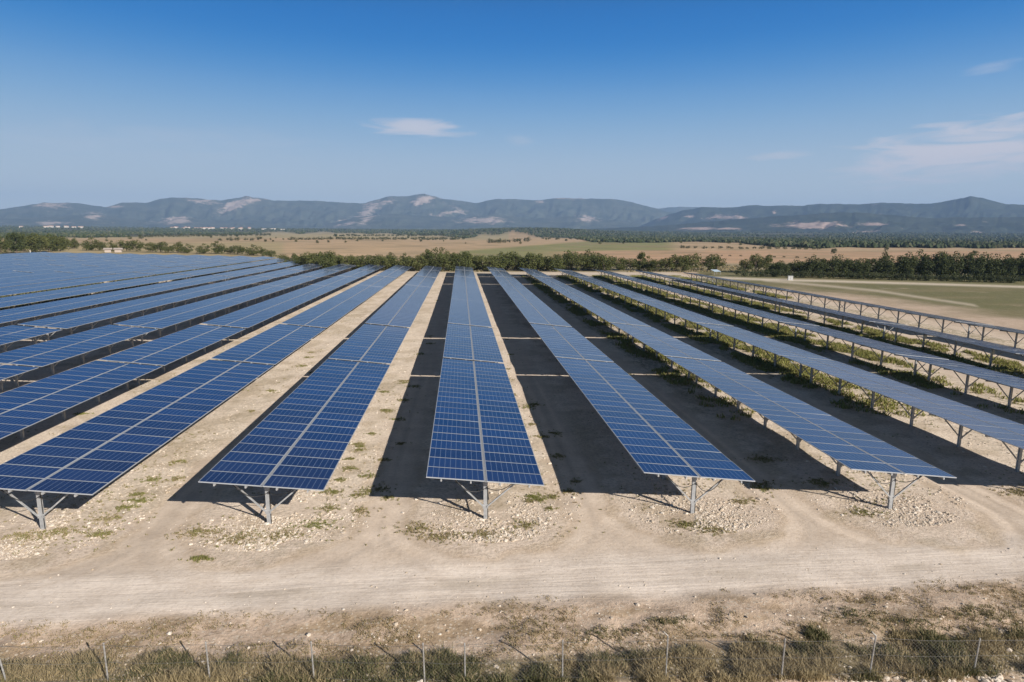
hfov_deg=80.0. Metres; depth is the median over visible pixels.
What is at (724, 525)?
gravel
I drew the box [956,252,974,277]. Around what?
tree
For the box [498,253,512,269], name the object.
tree
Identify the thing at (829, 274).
bush
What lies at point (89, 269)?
solar table
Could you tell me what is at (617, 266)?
tree
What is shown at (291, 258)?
tree
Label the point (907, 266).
tree
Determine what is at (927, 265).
tree
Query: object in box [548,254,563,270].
tree
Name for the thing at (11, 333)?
solar table
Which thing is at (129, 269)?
solar table
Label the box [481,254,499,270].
tree
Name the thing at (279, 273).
solar table
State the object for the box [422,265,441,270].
solar table
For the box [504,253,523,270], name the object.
tree
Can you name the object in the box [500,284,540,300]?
solar table
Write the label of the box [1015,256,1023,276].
tree
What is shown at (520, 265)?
tree
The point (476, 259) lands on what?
tree
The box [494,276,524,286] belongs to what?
solar table
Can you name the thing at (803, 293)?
solar table
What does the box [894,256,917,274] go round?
tree
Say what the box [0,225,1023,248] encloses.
woodland
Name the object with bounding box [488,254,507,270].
tree
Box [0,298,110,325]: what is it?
solar table
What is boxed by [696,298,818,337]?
solar table
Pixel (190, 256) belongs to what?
solar table
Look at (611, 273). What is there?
solar table
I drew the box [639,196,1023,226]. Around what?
wooded mountains
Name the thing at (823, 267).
tree
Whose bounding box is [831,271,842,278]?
bush
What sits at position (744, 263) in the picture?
tree
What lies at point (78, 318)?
solar table
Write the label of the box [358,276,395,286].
solar table
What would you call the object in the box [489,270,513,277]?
solar table
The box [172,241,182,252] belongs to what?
tree
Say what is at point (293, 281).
solar table
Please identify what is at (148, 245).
tree
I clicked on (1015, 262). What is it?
tree
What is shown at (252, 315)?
solar table
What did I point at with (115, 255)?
solar table
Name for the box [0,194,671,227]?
mountains
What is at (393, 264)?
tree
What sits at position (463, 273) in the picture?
solar table
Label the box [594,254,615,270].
tree
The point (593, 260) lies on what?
tree
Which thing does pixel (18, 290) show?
solar table
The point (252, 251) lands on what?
tree
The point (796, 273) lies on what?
bush
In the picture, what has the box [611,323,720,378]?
solar table
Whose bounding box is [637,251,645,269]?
tree
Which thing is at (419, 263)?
tree
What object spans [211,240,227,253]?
tree
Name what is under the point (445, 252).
tree
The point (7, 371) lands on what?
solar table
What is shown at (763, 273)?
bush
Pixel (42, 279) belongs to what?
solar table
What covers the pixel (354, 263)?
tree
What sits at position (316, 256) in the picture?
tree
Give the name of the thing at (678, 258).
tree
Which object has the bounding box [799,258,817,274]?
tree
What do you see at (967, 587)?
dry tufts
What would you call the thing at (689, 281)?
solar table
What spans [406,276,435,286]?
solar table
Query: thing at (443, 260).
tree
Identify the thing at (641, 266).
tree
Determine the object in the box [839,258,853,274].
tree
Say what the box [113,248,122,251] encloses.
house
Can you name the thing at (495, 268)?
solar table
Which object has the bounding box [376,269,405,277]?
solar table
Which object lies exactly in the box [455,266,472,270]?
solar table
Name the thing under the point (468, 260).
tree
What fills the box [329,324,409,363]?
solar table
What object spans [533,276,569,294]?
solar table
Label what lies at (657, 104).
sky
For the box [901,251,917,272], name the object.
tree
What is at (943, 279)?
bush
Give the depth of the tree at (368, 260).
162.25 m
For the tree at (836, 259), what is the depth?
156.14 m
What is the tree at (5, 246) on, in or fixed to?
on the ground at (606, 556)
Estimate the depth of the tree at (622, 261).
171.83 m
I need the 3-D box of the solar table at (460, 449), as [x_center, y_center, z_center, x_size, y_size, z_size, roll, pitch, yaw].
[-1.779,4.013,31.770,4.171,2.205,20.658,-1,10,-5]
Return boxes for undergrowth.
[521,275,1023,420]
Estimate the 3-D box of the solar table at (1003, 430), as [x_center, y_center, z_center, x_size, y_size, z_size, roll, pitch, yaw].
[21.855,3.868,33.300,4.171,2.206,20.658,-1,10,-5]
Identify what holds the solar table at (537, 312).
on the ground at (606, 556)
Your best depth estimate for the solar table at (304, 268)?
147.73 m
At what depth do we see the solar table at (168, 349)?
46.30 m
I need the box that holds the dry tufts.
[0,577,1023,681]
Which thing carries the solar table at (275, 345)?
on the ground at (606, 556)
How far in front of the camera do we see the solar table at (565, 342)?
48.24 m
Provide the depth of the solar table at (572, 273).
131.10 m
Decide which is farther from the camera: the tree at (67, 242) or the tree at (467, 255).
the tree at (67, 242)
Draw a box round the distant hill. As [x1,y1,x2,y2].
[659,207,698,212]
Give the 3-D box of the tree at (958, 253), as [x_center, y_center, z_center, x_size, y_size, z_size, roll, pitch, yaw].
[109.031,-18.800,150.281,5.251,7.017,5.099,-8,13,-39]
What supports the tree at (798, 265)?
on the ground at (606, 556)
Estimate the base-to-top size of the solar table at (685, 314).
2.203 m
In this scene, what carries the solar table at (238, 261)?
on the ground at (606, 556)
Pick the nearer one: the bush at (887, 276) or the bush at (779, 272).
the bush at (887, 276)
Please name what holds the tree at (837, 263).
on the ground at (606, 556)
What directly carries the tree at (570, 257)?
on the ground at (606, 556)
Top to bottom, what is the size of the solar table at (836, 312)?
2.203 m
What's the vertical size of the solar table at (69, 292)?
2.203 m
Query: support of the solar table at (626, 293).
on the ground at (606, 556)
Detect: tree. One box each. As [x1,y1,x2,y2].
[0,236,12,253]
[6,232,26,252]
[22,234,44,251]
[23,234,43,251]
[34,234,49,251]
[40,233,57,251]
[47,237,62,250]
[57,236,70,250]
[63,237,71,248]
[70,238,78,248]
[80,237,98,250]
[90,241,107,250]
[106,241,117,250]
[116,240,136,250]
[128,240,143,251]
[143,242,157,251]
[152,241,167,252]
[161,246,174,252]
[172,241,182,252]
[179,243,194,252]
[195,243,210,253]
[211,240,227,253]
[229,245,244,254]
[243,244,261,254]
[259,249,268,255]
[265,250,277,256]
[277,254,290,261]
[284,255,297,265]
[293,256,305,266]
[301,251,320,269]
[309,251,328,263]
[320,251,336,269]
[326,250,343,262]
[335,255,353,269]
[348,256,358,269]
[354,255,367,269]
[364,255,380,264]
[370,256,390,270]
[379,254,394,268]
[389,257,400,267]
[391,256,413,267]
[403,256,417,270]
[410,254,428,269]
[421,249,433,267]
[426,247,446,268]
[431,253,454,270]
[434,247,448,256]
[445,253,453,268]
[446,252,470,270]
[457,252,475,268]
[458,251,472,266]
[471,256,481,269]
[473,255,488,270]
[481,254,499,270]
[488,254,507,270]
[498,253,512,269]
[502,251,515,268]
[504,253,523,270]
[514,257,528,270]
[522,252,544,268]
[532,253,549,269]
[536,256,552,270]
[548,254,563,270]
[555,256,569,269]
[562,250,578,268]
[562,252,582,269]
[569,256,590,270]
[578,252,598,269]
[587,255,605,269]
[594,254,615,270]
[607,256,618,269]
[614,257,627,269]
[624,259,639,270]
[631,257,646,270]
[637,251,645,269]
[642,255,653,269]
[646,259,666,270]
[658,258,674,270]
[667,254,683,270]
[674,255,690,270]
[683,253,701,270]
[700,254,713,269]
[713,254,726,269]
[736,259,753,271]
[748,254,765,271]
[757,255,772,272]
[764,263,784,273]
[774,260,790,275]
[789,259,805,273]
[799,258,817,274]
[803,254,822,276]
[813,261,830,275]
[822,258,832,271]
[826,256,843,274]
[830,254,844,272]
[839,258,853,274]
[846,260,862,274]
[856,258,875,275]
[861,258,882,274]
[874,250,893,275]
[875,255,896,277]
[876,259,897,277]
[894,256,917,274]
[897,255,918,278]
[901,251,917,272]
[913,249,929,276]
[916,255,939,278]
[928,251,948,278]
[935,255,954,277]
[946,254,965,278]
[948,251,964,275]
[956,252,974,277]
[962,256,987,279]
[974,251,995,278]
[983,259,1005,279]
[986,253,1001,278]
[994,257,1018,278]
[996,254,1013,278]
[1004,259,1023,279]
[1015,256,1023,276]
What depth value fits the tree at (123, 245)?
258.35 m
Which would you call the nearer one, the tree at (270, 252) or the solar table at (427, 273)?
the solar table at (427, 273)
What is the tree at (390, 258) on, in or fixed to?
on the ground at (606, 556)
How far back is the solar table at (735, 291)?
90.64 m
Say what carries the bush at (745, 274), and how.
on the ground at (606, 556)
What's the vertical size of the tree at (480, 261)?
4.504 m
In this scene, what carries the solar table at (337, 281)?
on the ground at (606, 556)
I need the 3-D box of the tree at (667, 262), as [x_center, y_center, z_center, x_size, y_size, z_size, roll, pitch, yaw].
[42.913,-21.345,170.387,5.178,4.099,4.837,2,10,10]
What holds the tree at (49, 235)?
on the ground at (606, 556)
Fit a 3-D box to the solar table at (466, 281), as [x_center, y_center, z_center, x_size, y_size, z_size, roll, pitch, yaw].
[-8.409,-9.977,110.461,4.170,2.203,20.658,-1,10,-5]
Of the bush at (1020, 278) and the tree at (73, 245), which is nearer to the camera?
the bush at (1020, 278)
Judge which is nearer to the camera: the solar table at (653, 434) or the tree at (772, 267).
the solar table at (653, 434)
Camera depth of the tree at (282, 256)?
183.84 m
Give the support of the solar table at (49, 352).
on the ground at (606, 556)
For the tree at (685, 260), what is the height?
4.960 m
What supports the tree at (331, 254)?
on the ground at (606, 556)
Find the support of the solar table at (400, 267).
on the ground at (606, 556)
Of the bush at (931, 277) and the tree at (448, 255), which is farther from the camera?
the tree at (448, 255)
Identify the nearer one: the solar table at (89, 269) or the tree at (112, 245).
the solar table at (89, 269)
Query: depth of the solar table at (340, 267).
148.92 m
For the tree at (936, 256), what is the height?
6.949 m
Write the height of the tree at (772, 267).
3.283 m
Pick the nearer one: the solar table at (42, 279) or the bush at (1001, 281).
the solar table at (42, 279)
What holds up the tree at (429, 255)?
on the ground at (606, 556)
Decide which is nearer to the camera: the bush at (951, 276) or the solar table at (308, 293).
the solar table at (308, 293)
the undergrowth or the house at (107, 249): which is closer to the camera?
the undergrowth
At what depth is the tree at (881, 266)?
147.63 m
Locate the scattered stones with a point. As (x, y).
(308, 634)
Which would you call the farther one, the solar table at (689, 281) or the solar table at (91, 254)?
the solar table at (91, 254)
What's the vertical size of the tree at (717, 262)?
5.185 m
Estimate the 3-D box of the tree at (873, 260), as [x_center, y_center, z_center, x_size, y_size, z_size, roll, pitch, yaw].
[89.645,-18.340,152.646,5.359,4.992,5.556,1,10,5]
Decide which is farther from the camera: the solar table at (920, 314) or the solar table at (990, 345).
the solar table at (920, 314)
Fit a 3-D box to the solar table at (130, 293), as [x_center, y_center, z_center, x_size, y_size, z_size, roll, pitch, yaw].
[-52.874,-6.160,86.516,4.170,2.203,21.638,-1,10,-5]
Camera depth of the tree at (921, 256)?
148.99 m
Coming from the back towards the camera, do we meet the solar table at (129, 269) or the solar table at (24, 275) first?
the solar table at (129, 269)
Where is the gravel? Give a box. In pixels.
[0,307,1023,559]
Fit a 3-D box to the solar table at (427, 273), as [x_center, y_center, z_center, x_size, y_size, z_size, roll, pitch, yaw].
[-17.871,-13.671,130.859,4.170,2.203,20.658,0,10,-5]
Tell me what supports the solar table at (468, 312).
on the ground at (606, 556)
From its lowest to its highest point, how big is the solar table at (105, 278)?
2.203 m
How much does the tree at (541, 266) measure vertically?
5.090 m
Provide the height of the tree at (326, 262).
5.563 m
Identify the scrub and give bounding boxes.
[0,261,283,317]
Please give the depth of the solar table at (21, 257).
165.16 m
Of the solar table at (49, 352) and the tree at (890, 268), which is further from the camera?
the tree at (890, 268)
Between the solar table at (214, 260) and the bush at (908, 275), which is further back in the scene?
the solar table at (214, 260)
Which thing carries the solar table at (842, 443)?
on the ground at (606, 556)
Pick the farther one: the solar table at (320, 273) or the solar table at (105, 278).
the solar table at (320, 273)
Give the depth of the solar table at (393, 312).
65.32 m
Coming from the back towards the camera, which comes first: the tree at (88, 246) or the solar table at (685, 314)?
the tree at (88, 246)
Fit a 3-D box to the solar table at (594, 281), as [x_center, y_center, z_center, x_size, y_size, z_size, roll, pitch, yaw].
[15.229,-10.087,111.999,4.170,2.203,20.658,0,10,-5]
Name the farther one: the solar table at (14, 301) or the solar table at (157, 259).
the solar table at (157, 259)
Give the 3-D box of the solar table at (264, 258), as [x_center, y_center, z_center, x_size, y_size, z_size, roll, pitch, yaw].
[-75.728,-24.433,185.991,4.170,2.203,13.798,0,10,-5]
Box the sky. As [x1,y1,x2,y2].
[0,0,1023,208]
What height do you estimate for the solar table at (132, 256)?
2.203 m
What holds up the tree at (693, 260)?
on the ground at (606, 556)
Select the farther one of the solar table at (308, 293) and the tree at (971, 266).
the tree at (971, 266)
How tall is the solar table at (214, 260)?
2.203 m
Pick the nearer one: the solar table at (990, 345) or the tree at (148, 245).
the solar table at (990, 345)
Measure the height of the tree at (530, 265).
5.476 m
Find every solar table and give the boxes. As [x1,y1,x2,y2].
[0,252,40,255]
[0,255,17,256]
[0,255,47,258]
[0,271,70,286]
[0,280,90,296]
[0,296,48,309]
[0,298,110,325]
[0,325,61,351]
[0,325,157,385]
[0,360,161,438]
[0,360,273,528]
[0,364,38,391]
[14,271,112,282]
[15,253,67,255]
[16,282,136,304]
[19,298,173,340]
[41,253,96,256]
[54,265,128,279]
[64,272,153,285]
[66,253,113,256]
[77,283,186,307]
[95,265,167,274]
[97,253,139,256]
[98,324,244,384]
[114,299,242,342]
[115,274,191,288]
[120,254,158,257]
[135,257,182,261]
[137,266,199,276]
[141,284,235,310]
[146,254,185,257]
[160,275,232,291]
[162,257,206,266]
[174,267,234,278]
[175,255,204,257]
[186,262,234,269]
[195,258,234,262]
[198,359,389,523]
[199,255,229,258]
[201,298,304,341]
[209,285,289,312]
[211,324,325,364]
[213,268,267,280]
[213,275,272,293]
[219,263,264,270]
[220,258,260,264]
[223,256,252,258]
[249,259,283,266]
[252,256,274,260]
[252,264,292,273]
[256,269,301,282]
[263,276,316,295]
[274,284,337,312]
[278,261,299,267]
[282,298,361,327]
[286,264,321,275]
[298,269,338,284]
[313,275,357,295]
[323,264,353,276]
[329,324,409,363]
[331,284,383,301]
[339,269,373,283]
[357,264,384,276]
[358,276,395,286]
[365,298,422,327]
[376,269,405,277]
[389,265,410,270]
[392,285,430,301]
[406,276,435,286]
[415,269,439,277]
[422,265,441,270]
[426,358,543,518]
[443,323,503,362]
[448,298,491,326]
[451,284,482,301]
[453,276,477,286]
[454,269,474,277]
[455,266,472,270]
[487,267,505,270]
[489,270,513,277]
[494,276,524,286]
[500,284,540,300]
[511,298,571,326]
[522,269,551,279]
[530,323,613,361]
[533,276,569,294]
[548,285,600,310]
[556,357,754,512]
[559,270,591,283]
[570,298,650,338]
[575,276,617,293]
[593,269,633,282]
[598,285,659,310]
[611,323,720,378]
[618,276,668,293]
[632,298,731,337]
[635,270,677,284]
[650,285,721,309]
[662,276,720,293]
[666,356,956,508]
[684,272,719,283]
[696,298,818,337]
[696,323,830,376]
[704,285,788,311]
[706,276,771,293]
[756,285,851,310]
[764,298,904,337]
[781,355,1023,471]
[783,322,948,375]
[829,298,989,337]
[873,322,1023,365]
[900,355,1023,407]
[961,322,1023,347]
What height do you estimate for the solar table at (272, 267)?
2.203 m
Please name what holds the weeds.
on the ground at (606, 556)
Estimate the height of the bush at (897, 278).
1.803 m
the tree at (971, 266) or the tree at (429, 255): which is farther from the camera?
the tree at (429, 255)
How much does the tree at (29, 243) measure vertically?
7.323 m
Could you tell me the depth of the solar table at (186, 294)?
85.17 m
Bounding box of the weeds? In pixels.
[0,286,1023,562]
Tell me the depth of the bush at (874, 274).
143.56 m
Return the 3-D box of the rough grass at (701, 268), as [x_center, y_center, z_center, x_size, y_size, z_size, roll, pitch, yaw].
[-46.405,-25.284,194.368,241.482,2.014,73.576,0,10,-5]
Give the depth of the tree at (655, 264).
169.55 m
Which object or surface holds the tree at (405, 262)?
on the ground at (606, 556)
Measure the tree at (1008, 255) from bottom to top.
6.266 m
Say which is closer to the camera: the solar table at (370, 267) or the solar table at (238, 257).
the solar table at (370, 267)
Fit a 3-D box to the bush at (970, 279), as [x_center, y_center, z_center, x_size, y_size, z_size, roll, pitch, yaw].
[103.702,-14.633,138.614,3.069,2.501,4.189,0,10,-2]
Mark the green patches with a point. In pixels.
(846, 614)
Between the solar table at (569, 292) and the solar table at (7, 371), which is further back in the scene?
the solar table at (569, 292)
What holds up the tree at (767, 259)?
on the ground at (606, 556)
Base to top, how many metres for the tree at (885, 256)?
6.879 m
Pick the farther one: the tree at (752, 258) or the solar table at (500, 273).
the tree at (752, 258)
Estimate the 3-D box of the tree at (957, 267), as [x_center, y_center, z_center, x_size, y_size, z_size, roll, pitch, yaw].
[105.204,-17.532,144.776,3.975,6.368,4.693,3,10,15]
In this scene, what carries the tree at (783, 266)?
on the ground at (606, 556)
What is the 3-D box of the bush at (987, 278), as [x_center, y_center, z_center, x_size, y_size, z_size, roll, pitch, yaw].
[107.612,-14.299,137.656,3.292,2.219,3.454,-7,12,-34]
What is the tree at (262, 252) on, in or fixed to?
on the ground at (606, 556)
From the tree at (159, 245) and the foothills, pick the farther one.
the foothills
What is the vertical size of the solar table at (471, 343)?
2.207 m
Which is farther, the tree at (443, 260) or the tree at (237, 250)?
the tree at (237, 250)
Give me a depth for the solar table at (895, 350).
50.03 m
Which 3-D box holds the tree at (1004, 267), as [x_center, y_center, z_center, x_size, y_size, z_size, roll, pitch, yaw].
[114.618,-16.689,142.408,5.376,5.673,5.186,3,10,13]
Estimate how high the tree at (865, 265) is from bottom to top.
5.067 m
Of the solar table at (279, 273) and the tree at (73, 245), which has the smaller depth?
the solar table at (279, 273)
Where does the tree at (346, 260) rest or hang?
on the ground at (606, 556)
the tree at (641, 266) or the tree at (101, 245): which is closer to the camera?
the tree at (641, 266)
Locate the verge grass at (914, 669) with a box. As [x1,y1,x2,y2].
[0,620,1023,681]
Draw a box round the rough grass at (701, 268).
[73,255,764,271]
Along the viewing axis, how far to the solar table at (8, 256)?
170.09 m
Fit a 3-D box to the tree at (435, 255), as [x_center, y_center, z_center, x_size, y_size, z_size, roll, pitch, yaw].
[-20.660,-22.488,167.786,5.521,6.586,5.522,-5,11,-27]
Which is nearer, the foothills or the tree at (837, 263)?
the tree at (837, 263)
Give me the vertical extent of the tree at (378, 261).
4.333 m
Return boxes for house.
[103,248,111,251]
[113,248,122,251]
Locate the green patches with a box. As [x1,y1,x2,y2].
[573,603,1023,645]
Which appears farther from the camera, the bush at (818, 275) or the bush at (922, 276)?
the bush at (818, 275)
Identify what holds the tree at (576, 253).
on the ground at (606, 556)
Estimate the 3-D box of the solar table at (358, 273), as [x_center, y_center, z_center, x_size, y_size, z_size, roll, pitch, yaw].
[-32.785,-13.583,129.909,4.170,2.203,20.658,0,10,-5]
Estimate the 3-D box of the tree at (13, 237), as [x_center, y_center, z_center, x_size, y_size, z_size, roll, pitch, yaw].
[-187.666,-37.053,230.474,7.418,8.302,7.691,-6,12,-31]
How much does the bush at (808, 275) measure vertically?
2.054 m
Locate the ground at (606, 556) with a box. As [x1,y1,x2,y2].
[0,226,1023,681]
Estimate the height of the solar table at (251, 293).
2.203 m
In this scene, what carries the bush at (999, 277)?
on the ground at (606, 556)
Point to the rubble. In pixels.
(999, 678)
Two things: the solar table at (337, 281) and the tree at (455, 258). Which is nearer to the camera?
the solar table at (337, 281)
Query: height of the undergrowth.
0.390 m
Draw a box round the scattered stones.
[0,545,1023,681]
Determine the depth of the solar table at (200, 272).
125.80 m
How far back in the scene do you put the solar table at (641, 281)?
111.43 m
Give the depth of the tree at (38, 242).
239.56 m
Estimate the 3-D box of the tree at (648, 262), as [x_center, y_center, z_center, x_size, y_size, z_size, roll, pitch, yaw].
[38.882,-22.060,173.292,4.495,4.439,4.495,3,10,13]
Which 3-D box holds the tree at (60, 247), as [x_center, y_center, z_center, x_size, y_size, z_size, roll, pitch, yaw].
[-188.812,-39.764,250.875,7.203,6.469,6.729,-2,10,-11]
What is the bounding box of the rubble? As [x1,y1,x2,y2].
[834,664,1013,681]
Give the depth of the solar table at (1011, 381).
39.59 m
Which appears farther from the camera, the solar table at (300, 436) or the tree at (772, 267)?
the tree at (772, 267)
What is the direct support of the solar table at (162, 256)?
on the ground at (606, 556)
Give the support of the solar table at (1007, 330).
on the ground at (606, 556)
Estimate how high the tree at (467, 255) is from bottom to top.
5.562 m
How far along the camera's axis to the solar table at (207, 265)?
145.77 m
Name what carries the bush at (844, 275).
on the ground at (606, 556)
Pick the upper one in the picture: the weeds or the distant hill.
the distant hill
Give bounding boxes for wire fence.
[0,631,1023,681]
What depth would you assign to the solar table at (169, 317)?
63.70 m
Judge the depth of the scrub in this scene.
102.44 m
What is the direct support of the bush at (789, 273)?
on the ground at (606, 556)
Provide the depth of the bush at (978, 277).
137.56 m
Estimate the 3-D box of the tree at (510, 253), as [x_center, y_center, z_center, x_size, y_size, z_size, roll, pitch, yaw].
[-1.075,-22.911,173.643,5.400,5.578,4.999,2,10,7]
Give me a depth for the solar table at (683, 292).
90.16 m
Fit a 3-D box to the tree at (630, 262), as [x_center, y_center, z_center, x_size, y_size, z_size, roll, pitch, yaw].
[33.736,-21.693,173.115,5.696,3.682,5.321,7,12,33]
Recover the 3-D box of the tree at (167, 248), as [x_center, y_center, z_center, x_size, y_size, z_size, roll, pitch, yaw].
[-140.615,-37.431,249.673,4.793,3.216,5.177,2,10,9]
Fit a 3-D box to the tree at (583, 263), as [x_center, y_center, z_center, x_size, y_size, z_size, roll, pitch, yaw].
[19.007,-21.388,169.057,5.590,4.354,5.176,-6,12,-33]
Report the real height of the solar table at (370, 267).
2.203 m
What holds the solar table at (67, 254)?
on the ground at (606, 556)
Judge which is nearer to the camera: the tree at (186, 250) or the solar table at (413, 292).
the solar table at (413, 292)
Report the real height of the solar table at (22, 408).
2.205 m
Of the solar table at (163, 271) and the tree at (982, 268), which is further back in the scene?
the tree at (982, 268)
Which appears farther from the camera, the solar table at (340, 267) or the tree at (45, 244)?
the tree at (45, 244)
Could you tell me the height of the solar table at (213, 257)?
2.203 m
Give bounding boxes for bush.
[734,267,752,276]
[758,270,769,276]
[771,269,785,276]
[784,270,794,276]
[794,269,805,277]
[801,270,812,277]
[811,269,827,277]
[822,271,833,278]
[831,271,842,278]
[839,270,855,278]
[845,269,861,278]
[855,272,869,278]
[869,271,883,279]
[879,272,891,279]
[890,273,904,279]
[893,271,913,279]
[907,275,918,280]
[915,273,928,280]
[925,274,937,280]
[937,274,950,280]
[942,274,957,280]
[959,271,981,281]
[972,274,989,281]
[982,273,998,282]
[987,275,1002,281]
[997,275,1012,282]
[1002,271,1023,282]
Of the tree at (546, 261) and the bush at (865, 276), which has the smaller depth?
the bush at (865, 276)
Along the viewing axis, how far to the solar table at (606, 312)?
66.79 m
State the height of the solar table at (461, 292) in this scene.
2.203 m
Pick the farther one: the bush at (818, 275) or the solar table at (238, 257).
the solar table at (238, 257)
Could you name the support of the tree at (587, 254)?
on the ground at (606, 556)
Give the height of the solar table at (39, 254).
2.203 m
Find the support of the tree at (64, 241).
on the ground at (606, 556)
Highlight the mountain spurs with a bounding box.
[0,214,642,229]
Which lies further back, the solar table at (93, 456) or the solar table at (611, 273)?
the solar table at (611, 273)
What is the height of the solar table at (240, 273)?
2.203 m
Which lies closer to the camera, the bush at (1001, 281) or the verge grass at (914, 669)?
the verge grass at (914, 669)
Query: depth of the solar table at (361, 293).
86.96 m
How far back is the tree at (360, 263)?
162.69 m
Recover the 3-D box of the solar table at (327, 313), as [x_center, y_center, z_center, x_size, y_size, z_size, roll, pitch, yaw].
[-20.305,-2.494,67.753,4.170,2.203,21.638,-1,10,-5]
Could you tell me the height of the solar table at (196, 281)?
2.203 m
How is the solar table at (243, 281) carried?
on the ground at (606, 556)
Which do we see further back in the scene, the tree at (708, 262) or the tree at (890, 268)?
the tree at (708, 262)
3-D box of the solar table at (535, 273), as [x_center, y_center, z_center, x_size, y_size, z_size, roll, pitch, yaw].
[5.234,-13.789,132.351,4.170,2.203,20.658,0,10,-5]
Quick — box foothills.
[592,212,1023,232]
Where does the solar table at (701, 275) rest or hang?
on the ground at (606, 556)
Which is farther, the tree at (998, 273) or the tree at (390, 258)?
the tree at (390, 258)
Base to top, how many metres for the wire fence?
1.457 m
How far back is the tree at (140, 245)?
259.49 m
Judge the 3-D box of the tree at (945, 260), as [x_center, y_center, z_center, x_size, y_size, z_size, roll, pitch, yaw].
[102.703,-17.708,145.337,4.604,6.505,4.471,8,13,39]
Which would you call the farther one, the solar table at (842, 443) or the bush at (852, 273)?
the bush at (852, 273)
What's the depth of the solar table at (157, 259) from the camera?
166.03 m
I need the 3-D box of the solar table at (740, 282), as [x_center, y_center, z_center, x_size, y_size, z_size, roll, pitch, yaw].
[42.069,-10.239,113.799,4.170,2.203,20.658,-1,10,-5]
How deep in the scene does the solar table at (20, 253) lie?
184.18 m
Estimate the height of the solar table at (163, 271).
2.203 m
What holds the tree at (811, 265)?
on the ground at (606, 556)
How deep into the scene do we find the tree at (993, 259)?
147.42 m
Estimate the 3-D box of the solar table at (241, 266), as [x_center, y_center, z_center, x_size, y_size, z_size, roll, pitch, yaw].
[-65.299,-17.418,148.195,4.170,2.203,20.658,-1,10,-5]
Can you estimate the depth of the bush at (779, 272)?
149.18 m
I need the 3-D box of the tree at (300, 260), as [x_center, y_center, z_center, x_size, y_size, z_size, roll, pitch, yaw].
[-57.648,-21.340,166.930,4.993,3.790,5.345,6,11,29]
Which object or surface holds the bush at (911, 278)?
on the ground at (606, 556)
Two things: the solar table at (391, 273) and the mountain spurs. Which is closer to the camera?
the solar table at (391, 273)
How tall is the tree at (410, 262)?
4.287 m
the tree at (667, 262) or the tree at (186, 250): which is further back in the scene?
the tree at (186, 250)
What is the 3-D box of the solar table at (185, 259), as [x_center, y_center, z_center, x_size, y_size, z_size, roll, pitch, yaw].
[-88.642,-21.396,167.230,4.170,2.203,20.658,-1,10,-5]
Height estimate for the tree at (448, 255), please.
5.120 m
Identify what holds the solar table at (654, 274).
on the ground at (606, 556)
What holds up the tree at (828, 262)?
on the ground at (606, 556)
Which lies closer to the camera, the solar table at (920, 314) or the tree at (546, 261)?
the solar table at (920, 314)
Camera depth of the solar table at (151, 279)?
104.81 m
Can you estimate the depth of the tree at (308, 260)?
163.62 m
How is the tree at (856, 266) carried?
on the ground at (606, 556)
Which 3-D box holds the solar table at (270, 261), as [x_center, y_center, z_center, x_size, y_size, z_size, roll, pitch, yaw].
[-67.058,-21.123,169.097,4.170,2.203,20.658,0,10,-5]
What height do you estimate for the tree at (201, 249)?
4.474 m
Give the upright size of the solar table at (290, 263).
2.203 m
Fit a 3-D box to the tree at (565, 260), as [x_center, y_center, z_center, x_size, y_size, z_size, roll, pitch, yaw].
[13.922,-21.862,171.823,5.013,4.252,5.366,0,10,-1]
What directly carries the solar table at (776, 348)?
on the ground at (606, 556)

